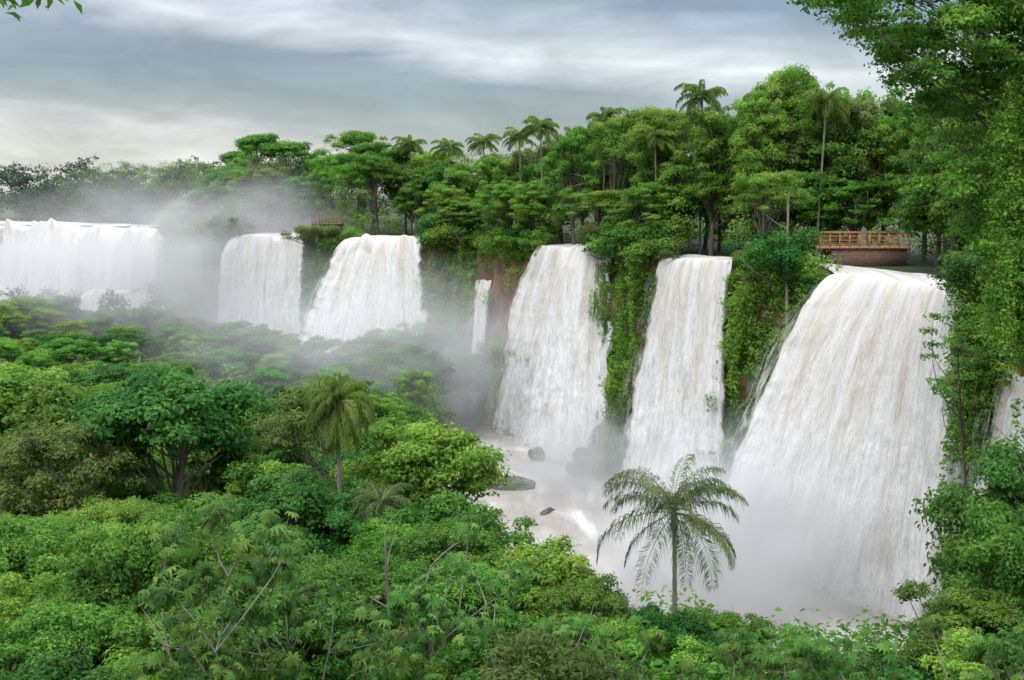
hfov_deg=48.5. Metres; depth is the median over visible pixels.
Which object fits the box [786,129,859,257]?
broadleaf tree
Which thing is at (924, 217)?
broadleaf tree
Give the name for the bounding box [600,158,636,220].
broadleaf tree
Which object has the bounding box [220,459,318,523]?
broadleaf tree
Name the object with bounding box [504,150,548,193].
broadleaf tree
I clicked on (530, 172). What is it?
broadleaf tree
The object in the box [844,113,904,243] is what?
broadleaf tree
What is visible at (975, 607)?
broadleaf tree
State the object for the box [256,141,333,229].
broadleaf tree
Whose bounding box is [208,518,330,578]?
broadleaf tree
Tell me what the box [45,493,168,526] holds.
broadleaf tree
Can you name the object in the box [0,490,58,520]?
broadleaf tree
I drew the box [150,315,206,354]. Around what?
broadleaf tree
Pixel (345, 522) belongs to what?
broadleaf tree
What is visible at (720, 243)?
broadleaf tree
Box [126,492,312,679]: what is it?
cecropia tree
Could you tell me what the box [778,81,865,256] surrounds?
broadleaf tree
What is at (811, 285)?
shrub
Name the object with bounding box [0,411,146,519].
broadleaf tree
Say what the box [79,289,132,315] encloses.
waterfall
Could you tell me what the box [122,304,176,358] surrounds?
broadleaf tree
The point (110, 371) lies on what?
broadleaf tree
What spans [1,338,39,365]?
broadleaf tree
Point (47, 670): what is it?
bush
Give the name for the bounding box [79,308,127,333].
broadleaf tree
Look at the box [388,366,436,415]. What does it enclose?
broadleaf tree
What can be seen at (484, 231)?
shrub
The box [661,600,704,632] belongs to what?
shrub
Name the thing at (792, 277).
shrub
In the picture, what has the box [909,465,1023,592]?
broadleaf tree
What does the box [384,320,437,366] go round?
broadleaf tree
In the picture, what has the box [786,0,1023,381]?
broadleaf tree
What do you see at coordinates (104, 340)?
broadleaf tree
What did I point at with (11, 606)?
broadleaf tree
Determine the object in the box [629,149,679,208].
broadleaf tree
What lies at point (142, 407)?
broadleaf tree
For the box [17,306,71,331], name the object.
broadleaf tree
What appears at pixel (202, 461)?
broadleaf tree
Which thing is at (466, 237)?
shrub
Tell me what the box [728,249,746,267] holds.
shrub
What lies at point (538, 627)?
broadleaf tree
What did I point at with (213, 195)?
broadleaf tree
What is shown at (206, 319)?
broadleaf tree
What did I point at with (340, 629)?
broadleaf tree
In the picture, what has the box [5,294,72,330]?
broadleaf tree
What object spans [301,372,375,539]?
palm tree
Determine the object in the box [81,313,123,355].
broadleaf tree
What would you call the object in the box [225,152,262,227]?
broadleaf tree
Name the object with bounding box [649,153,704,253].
broadleaf tree
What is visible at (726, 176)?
broadleaf tree
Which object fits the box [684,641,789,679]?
broadleaf tree
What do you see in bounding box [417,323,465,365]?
broadleaf tree
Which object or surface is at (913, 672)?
broadleaf tree
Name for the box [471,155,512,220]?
broadleaf tree
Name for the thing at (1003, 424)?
waterfall
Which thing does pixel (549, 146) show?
broadleaf tree
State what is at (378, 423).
broadleaf tree
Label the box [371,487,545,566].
broadleaf tree
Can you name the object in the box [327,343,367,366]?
broadleaf tree
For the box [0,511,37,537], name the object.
broadleaf tree
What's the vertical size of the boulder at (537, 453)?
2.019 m
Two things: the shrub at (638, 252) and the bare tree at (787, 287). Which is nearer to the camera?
the bare tree at (787, 287)
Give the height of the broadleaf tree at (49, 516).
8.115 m
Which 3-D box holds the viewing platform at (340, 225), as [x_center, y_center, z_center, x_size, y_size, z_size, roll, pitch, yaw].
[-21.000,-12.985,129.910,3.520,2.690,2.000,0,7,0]
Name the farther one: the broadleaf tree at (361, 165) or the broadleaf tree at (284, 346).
the broadleaf tree at (361, 165)
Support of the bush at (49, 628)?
on the ground at (142, 361)
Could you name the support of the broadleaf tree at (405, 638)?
on the ground at (142, 361)
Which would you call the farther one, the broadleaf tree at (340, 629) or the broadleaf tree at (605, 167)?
the broadleaf tree at (605, 167)
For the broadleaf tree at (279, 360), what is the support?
on the ground at (142, 361)
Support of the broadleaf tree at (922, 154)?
on the plateau ground at (915, 265)
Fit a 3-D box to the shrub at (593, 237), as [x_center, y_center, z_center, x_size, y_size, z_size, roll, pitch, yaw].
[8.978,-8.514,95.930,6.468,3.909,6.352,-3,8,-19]
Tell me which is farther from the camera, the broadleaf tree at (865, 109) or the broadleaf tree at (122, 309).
the broadleaf tree at (122, 309)
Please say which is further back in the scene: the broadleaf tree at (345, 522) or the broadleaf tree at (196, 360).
the broadleaf tree at (196, 360)
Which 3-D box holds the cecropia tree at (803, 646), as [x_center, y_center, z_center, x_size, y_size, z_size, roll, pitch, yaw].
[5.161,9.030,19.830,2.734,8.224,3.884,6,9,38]
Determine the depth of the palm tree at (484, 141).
125.10 m
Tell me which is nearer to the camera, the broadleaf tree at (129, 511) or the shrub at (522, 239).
the broadleaf tree at (129, 511)
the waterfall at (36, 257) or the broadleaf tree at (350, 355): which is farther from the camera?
the waterfall at (36, 257)
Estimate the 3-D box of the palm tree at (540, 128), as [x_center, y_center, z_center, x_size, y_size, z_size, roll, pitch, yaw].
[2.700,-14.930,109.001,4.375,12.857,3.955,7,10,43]
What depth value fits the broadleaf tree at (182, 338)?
125.88 m
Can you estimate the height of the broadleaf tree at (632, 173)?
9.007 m
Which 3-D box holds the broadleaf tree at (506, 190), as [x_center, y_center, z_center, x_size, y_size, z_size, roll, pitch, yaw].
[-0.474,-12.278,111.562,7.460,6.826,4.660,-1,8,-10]
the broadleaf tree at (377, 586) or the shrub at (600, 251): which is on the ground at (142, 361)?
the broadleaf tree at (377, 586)
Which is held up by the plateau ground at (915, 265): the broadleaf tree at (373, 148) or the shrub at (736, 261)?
the broadleaf tree at (373, 148)
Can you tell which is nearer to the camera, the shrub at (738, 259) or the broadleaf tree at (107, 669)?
the broadleaf tree at (107, 669)
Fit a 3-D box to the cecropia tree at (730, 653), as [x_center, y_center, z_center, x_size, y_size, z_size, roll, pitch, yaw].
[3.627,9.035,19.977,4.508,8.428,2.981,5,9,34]
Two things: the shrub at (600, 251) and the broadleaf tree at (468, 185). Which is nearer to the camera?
the shrub at (600, 251)
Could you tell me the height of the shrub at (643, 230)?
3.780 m
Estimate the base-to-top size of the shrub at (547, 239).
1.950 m
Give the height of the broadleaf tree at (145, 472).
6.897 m
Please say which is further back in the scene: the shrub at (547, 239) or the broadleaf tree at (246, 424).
the shrub at (547, 239)
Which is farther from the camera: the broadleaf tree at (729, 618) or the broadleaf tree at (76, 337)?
the broadleaf tree at (76, 337)
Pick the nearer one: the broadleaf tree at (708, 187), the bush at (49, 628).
the bush at (49, 628)
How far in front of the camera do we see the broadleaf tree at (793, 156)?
85.29 m
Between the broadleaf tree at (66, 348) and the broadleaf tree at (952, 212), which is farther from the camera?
the broadleaf tree at (66, 348)
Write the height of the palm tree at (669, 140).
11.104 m
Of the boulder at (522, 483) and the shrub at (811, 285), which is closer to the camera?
the shrub at (811, 285)
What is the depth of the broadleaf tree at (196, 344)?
123.86 m
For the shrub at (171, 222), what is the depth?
147.42 m
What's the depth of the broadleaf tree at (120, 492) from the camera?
54.60 m
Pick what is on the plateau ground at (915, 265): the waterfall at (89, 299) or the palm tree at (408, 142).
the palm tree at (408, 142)
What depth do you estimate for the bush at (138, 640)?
27.51 m
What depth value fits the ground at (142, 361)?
130.18 m
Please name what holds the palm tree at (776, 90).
on the plateau ground at (915, 265)
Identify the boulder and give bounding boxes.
[490,476,535,490]
[528,446,544,461]
[540,507,555,515]
[566,447,601,475]
[587,425,607,464]
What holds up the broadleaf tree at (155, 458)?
on the ground at (142, 361)
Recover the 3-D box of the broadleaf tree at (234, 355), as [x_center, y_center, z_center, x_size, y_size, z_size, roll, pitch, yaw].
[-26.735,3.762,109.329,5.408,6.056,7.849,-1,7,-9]
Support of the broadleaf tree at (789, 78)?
on the plateau ground at (915, 265)
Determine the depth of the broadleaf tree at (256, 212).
157.31 m
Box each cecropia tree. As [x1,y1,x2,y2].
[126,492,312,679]
[186,543,398,679]
[379,514,542,679]
[458,605,604,679]
[581,624,812,679]
[755,628,904,679]
[801,656,911,679]
[803,614,979,679]
[961,616,1023,679]
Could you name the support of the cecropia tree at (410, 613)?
on the ground at (142, 361)
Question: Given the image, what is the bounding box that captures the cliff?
[0,224,1023,483]
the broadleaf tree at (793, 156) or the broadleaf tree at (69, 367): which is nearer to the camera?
the broadleaf tree at (793, 156)
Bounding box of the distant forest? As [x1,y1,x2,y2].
[0,154,334,359]
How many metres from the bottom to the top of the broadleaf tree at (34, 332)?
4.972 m
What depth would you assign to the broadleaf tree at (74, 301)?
150.22 m
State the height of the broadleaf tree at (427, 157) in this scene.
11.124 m
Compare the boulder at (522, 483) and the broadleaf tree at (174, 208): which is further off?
the broadleaf tree at (174, 208)
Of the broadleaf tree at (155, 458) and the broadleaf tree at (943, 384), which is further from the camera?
the broadleaf tree at (155, 458)
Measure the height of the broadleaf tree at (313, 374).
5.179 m
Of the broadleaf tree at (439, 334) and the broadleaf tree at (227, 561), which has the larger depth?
the broadleaf tree at (439, 334)
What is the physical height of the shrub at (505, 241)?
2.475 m
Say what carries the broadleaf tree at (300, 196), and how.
on the plateau ground at (915, 265)
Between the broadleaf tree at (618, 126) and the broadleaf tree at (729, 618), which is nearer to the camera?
the broadleaf tree at (729, 618)
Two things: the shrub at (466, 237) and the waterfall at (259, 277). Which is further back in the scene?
the waterfall at (259, 277)
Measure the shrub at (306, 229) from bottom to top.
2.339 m
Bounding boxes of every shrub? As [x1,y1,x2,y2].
[145,211,180,235]
[176,213,204,236]
[177,211,214,241]
[182,211,216,234]
[191,207,247,238]
[208,210,257,243]
[278,225,320,244]
[293,225,331,244]
[317,238,336,249]
[319,225,355,240]
[335,227,363,238]
[391,411,441,428]
[394,418,437,436]
[400,407,437,421]
[413,213,469,250]
[414,227,434,241]
[421,217,490,250]
[432,225,465,247]
[435,408,456,428]
[446,221,486,250]
[462,231,481,246]
[477,222,531,247]
[488,225,524,248]
[499,224,558,252]
[508,228,543,250]
[525,231,555,249]
[572,223,604,259]
[582,229,630,262]
[583,219,615,262]
[590,234,608,259]
[600,245,624,258]
[603,223,675,261]
[605,222,671,264]
[619,226,680,267]
[644,240,688,263]
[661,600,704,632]
[722,226,825,282]
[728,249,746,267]
[732,239,774,268]
[782,269,805,292]
[799,271,830,293]
[927,249,982,298]
[960,253,1020,300]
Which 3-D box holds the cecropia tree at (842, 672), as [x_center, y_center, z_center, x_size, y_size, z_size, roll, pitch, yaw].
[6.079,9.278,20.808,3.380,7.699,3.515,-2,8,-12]
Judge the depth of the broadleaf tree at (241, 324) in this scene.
126.44 m
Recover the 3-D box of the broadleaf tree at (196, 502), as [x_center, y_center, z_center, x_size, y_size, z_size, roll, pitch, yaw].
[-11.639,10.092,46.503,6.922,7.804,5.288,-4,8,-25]
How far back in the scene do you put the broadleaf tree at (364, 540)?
44.33 m
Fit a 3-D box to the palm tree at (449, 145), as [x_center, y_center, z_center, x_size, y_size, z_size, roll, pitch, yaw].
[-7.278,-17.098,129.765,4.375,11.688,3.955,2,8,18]
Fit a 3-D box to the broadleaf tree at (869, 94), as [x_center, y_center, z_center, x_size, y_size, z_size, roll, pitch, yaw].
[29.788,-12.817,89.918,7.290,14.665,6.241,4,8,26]
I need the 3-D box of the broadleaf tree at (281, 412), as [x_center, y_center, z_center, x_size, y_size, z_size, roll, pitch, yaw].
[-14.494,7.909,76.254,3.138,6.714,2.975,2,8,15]
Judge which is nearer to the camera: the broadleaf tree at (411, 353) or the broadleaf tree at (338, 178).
the broadleaf tree at (411, 353)
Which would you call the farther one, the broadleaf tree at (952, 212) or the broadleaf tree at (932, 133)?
the broadleaf tree at (932, 133)
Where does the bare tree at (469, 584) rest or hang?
on the ground at (142, 361)
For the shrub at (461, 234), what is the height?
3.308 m
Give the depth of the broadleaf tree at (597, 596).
35.11 m
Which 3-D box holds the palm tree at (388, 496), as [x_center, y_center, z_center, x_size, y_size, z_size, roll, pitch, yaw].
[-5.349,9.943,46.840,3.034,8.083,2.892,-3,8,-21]
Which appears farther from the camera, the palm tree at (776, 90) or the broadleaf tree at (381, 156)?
the broadleaf tree at (381, 156)
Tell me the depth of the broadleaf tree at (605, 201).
97.71 m
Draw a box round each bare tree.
[342,516,469,663]
[361,502,401,631]
[420,567,486,635]
[769,184,792,326]
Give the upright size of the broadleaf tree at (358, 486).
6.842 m
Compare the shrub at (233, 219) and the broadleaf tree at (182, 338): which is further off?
the shrub at (233, 219)
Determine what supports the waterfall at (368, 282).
on the cliff
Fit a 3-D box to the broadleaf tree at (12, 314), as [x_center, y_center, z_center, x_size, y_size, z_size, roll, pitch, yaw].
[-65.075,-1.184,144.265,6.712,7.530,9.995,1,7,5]
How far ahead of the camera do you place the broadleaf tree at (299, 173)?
148.57 m
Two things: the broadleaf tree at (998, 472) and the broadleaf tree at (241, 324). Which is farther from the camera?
the broadleaf tree at (241, 324)
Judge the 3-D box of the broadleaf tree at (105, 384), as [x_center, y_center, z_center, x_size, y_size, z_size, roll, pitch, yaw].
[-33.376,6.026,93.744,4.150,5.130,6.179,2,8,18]
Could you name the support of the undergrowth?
on the ground at (142, 361)
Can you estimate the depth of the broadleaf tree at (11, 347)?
118.82 m
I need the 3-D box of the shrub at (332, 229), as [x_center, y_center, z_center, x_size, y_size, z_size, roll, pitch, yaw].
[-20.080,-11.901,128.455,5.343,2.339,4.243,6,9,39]
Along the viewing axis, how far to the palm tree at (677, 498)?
33.82 m
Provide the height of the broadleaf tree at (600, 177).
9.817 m
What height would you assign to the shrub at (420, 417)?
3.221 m
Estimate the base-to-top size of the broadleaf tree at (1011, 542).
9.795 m
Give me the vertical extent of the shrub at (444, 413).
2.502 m
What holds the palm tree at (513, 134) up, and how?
on the plateau ground at (915, 265)
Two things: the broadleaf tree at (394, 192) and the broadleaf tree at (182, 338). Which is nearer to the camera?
the broadleaf tree at (182, 338)
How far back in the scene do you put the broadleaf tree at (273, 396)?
91.80 m
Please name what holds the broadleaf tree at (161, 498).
on the ground at (142, 361)
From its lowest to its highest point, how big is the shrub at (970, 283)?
2.953 m
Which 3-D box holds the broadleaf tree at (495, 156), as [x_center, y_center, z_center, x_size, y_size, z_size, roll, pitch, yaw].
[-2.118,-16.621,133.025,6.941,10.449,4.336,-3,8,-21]
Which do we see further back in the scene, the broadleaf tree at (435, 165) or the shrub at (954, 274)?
the broadleaf tree at (435, 165)
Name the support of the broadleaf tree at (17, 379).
on the ground at (142, 361)
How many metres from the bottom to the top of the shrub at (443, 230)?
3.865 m
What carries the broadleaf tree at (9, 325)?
on the ground at (142, 361)
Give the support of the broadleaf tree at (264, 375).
on the ground at (142, 361)
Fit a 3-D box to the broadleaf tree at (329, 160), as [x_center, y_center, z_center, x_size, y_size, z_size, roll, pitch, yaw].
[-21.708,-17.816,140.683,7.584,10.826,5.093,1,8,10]
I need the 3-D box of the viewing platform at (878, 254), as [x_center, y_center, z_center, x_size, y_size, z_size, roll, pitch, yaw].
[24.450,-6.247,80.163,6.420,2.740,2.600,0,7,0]
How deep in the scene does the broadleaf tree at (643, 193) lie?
90.56 m
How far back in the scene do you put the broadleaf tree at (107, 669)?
25.25 m
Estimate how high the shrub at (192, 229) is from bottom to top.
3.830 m
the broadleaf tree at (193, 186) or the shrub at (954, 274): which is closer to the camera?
the shrub at (954, 274)
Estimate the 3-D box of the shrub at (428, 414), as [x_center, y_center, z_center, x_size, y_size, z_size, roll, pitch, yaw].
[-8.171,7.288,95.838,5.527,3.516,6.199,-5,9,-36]
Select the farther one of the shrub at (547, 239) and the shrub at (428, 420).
the shrub at (547, 239)
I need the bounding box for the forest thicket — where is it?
[50,132,1018,266]
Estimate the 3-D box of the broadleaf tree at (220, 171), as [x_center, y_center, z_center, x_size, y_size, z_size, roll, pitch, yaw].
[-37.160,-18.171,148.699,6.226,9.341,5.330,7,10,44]
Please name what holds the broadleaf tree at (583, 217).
on the plateau ground at (915, 265)
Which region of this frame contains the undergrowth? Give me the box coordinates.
[0,355,958,679]
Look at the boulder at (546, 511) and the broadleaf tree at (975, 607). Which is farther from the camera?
the boulder at (546, 511)
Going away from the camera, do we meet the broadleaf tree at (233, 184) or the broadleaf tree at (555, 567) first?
the broadleaf tree at (555, 567)
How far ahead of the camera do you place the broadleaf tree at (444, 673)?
26.26 m
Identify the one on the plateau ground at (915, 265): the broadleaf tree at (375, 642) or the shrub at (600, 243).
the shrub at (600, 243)
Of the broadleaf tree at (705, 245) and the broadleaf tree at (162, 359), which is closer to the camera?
the broadleaf tree at (705, 245)
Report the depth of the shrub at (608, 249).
92.17 m
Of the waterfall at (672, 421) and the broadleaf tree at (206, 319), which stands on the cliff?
the waterfall at (672, 421)
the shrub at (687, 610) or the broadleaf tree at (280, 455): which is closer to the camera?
the shrub at (687, 610)
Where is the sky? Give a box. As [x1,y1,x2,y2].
[0,0,1021,198]
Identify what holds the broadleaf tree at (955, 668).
on the ground at (142, 361)
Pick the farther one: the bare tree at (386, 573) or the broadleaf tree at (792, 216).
the broadleaf tree at (792, 216)
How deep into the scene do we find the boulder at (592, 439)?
94.24 m
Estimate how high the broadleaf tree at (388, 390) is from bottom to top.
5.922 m
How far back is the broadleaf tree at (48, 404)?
55.63 m
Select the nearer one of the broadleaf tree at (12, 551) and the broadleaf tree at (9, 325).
the broadleaf tree at (12, 551)
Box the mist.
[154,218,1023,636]
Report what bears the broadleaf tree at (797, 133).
on the plateau ground at (915, 265)
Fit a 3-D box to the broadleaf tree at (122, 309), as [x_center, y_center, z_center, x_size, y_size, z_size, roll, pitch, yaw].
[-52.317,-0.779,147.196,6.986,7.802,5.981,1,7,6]
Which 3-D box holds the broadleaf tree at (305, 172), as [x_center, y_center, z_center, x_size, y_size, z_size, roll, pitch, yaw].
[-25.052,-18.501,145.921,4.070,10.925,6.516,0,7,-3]
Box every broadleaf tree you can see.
[0,0,81,20]
[0,299,24,331]
[0,300,25,331]
[0,324,9,338]
[0,337,25,361]
[0,360,87,490]
[0,377,151,498]
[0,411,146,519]
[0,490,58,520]
[0,499,91,614]
[0,505,212,648]
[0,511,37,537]
[0,566,109,661]
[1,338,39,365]
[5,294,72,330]
[16,348,61,371]
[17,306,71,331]
[19,328,58,346]
[22,510,126,603]
[25,333,55,369]
[30,337,105,366]
[33,333,98,364]
[38,294,88,334]
[38,369,98,387]
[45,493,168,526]
[46,440,169,487]
[49,319,110,362]
[49,361,99,389]
[49,481,161,521]
[55,500,258,632]
[58,362,272,499]
[77,381,129,394]
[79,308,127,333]
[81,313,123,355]
[81,360,105,368]
[83,332,160,361]
[83,362,142,385]
[83,648,194,679]
[84,304,128,322]
[97,340,140,367]
[100,462,167,500]
[102,325,156,358]
[110,644,307,679]
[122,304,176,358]
[123,362,172,370]
[125,489,192,525]
[132,443,169,476]
[143,356,184,368]
[147,576,387,679]
[148,315,183,355]
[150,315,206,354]
[152,352,189,368]
[154,316,218,333]
[156,430,255,496]
[158,200,193,220]
[160,331,202,356]
[171,476,205,498]
[171,491,280,537]
[175,191,209,216]
[179,531,270,610]
[180,348,232,389]
[181,331,232,379]
[182,184,242,215]
[185,322,227,336]
[189,172,216,189]
[189,181,213,191]
[195,165,229,191]
[197,327,291,380]
[198,435,268,496]
[202,346,261,385]
[208,165,239,197]
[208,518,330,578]
[214,319,279,373]
[218,150,265,167]
[220,169,259,231]
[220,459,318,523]
[220,467,366,562]
[222,326,279,376]
[223,398,279,442]
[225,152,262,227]
[232,165,290,231]
[233,132,291,230]
[241,364,304,397]
[244,166,260,228]
[249,389,286,433]
[250,375,377,485]
[250,434,324,470]
[254,352,298,370]
[255,339,302,375]
[255,553,388,678]
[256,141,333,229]
[259,164,278,229]
[273,545,416,657]
[276,333,301,341]
[277,408,311,447]
[278,165,305,226]
[279,175,320,225]
[280,335,344,380]
[292,371,335,387]
[300,154,329,226]
[303,378,382,394]
[306,151,354,222]
[316,363,359,378]
[317,434,407,492]
[318,490,433,570]
[322,130,388,229]
[322,152,397,234]
[322,163,391,232]
[326,417,514,535]
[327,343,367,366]
[328,626,399,678]
[336,356,430,393]
[340,506,416,583]
[344,327,401,350]
[344,479,426,505]
[346,141,397,232]
[348,153,411,232]
[354,335,408,378]
[354,418,393,452]
[360,619,457,679]
[364,381,441,416]
[368,393,411,431]
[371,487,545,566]
[381,141,425,233]
[382,344,458,401]
[383,507,510,616]
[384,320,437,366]
[384,545,543,646]
[387,647,492,679]
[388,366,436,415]
[391,167,437,234]
[407,150,463,211]
[413,185,471,220]
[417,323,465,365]
[421,162,473,211]
[426,159,463,211]
[428,351,490,413]
[433,161,480,215]
[433,196,489,244]
[437,603,645,679]
[465,535,604,627]
[469,605,630,679]
[470,180,532,229]
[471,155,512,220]
[473,153,514,205]
[494,618,557,646]
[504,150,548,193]
[508,148,549,168]
[508,181,561,231]
[516,163,553,194]
[535,150,596,243]
[536,137,559,237]
[536,570,633,635]
[547,125,599,244]
[560,126,602,239]
[563,188,629,225]
[575,155,622,223]
[583,110,646,207]
[589,612,716,679]
[593,127,612,214]
[599,208,660,241]
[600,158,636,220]
[607,105,696,241]
[608,160,654,190]
[615,182,679,237]
[626,600,757,673]
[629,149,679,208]
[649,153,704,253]
[658,104,754,255]
[679,136,736,248]
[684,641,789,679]
[685,114,747,251]
[689,124,758,255]
[689,604,785,662]
[720,121,786,238]
[725,169,817,252]
[728,88,791,230]
[736,62,828,229]
[745,172,819,234]
[749,115,814,232]
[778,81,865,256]
[785,104,844,230]
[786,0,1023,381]
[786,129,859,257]
[796,173,898,243]
[808,93,897,242]
[839,651,1003,679]
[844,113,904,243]
[851,85,924,243]
[880,94,926,259]
[887,103,992,268]
[888,147,948,265]
[888,579,1023,678]
[908,76,984,265]
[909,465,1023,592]
[916,625,1019,679]
[919,312,994,496]
[922,504,1023,640]
[927,208,974,250]
[932,136,1023,243]
[957,426,1023,589]
[980,81,1023,159]
[987,622,1023,679]
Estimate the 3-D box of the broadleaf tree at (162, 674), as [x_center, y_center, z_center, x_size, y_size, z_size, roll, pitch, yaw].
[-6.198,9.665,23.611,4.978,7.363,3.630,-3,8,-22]
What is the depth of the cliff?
112.31 m
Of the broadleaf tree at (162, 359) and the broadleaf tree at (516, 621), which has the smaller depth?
the broadleaf tree at (516, 621)
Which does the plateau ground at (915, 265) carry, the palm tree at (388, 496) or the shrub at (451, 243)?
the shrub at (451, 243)
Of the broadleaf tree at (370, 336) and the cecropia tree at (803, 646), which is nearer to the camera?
the cecropia tree at (803, 646)
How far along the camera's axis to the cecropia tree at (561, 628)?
23.34 m
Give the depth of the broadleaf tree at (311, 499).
46.66 m
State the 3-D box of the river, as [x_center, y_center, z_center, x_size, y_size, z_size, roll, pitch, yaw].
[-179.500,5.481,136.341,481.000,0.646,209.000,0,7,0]
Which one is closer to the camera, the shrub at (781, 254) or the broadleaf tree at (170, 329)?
the shrub at (781, 254)
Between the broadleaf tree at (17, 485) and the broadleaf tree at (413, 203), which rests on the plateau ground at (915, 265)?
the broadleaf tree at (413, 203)
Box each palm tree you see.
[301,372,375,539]
[348,481,413,522]
[391,134,427,234]
[429,138,466,166]
[465,133,501,156]
[501,127,538,202]
[518,115,559,234]
[584,106,626,221]
[596,453,748,613]
[629,125,676,181]
[674,79,727,254]
[738,85,794,223]
[797,87,851,259]
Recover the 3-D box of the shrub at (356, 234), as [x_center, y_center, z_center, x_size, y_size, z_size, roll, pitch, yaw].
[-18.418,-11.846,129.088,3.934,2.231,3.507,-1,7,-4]
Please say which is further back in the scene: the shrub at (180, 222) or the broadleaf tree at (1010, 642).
the shrub at (180, 222)
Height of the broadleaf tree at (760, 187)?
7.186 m
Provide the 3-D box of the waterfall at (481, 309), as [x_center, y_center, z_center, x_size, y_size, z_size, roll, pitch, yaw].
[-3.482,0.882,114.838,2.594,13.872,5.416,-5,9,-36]
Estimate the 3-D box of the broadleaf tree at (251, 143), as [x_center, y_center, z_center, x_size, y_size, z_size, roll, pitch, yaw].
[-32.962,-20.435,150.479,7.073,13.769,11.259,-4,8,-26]
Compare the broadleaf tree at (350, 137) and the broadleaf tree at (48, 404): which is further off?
the broadleaf tree at (350, 137)
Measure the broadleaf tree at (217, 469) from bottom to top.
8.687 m
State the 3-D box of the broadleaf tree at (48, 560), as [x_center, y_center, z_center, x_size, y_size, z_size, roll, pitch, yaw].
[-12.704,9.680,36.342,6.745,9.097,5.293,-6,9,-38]
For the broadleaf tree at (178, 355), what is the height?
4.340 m
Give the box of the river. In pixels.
[148,350,954,674]
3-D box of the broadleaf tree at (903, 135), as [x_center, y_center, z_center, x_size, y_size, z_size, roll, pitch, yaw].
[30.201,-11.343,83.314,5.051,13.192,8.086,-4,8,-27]
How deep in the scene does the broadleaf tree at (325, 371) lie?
100.87 m
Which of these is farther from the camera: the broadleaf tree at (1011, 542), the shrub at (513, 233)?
the shrub at (513, 233)
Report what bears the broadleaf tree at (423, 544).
on the ground at (142, 361)
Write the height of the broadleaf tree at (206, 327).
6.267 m
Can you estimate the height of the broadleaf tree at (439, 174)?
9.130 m
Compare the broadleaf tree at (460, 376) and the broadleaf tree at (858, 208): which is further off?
the broadleaf tree at (460, 376)
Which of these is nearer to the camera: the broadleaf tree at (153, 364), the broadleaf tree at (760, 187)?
the broadleaf tree at (760, 187)
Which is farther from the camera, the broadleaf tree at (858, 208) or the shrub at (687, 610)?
the broadleaf tree at (858, 208)
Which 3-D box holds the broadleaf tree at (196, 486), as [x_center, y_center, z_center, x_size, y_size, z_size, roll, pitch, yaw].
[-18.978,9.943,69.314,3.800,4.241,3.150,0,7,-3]
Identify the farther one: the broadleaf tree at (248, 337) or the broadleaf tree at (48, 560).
the broadleaf tree at (248, 337)
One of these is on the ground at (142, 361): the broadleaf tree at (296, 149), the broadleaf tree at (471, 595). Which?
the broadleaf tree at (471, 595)
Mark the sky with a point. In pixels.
(149, 82)
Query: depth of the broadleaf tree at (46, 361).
113.91 m
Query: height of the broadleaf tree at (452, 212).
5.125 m
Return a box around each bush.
[0,587,153,679]
[0,643,136,679]
[101,601,315,674]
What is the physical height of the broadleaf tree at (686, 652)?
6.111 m
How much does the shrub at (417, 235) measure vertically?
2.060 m
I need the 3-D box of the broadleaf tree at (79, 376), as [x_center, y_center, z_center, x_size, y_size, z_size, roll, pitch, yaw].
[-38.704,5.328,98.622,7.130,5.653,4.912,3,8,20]
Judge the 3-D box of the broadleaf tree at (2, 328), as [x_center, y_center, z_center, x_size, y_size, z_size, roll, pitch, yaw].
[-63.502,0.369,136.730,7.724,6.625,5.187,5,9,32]
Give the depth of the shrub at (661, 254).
87.02 m
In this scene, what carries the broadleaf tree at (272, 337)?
on the ground at (142, 361)
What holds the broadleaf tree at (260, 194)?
on the plateau ground at (915, 265)
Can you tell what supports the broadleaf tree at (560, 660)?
on the ground at (142, 361)
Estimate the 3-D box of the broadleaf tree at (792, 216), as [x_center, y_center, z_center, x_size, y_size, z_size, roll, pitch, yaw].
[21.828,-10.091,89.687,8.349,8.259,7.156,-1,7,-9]
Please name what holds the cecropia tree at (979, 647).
on the ground at (142, 361)
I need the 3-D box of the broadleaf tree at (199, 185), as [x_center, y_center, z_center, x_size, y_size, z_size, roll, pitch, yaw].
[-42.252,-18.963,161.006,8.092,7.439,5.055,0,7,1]
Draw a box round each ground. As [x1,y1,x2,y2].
[0,198,967,275]
[0,336,447,629]
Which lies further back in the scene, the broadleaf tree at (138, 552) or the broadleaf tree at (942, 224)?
the broadleaf tree at (942, 224)
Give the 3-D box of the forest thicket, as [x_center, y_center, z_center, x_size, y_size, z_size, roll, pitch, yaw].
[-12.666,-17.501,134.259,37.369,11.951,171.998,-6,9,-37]
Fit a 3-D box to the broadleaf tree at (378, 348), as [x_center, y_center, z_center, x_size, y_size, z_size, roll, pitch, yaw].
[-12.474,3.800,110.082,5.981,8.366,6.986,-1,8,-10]
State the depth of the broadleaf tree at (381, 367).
100.82 m
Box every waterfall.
[0,218,174,334]
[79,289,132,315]
[216,232,303,369]
[298,234,426,362]
[468,279,491,413]
[492,243,612,463]
[621,254,733,514]
[699,262,987,622]
[955,367,1023,634]
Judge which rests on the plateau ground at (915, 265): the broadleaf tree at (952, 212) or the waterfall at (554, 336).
the broadleaf tree at (952, 212)
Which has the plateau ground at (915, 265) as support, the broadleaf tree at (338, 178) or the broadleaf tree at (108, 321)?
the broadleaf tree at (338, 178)
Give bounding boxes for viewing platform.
[311,214,344,233]
[810,231,911,265]
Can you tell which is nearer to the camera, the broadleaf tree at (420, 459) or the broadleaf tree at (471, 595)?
the broadleaf tree at (471, 595)
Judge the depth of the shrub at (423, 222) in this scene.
118.93 m

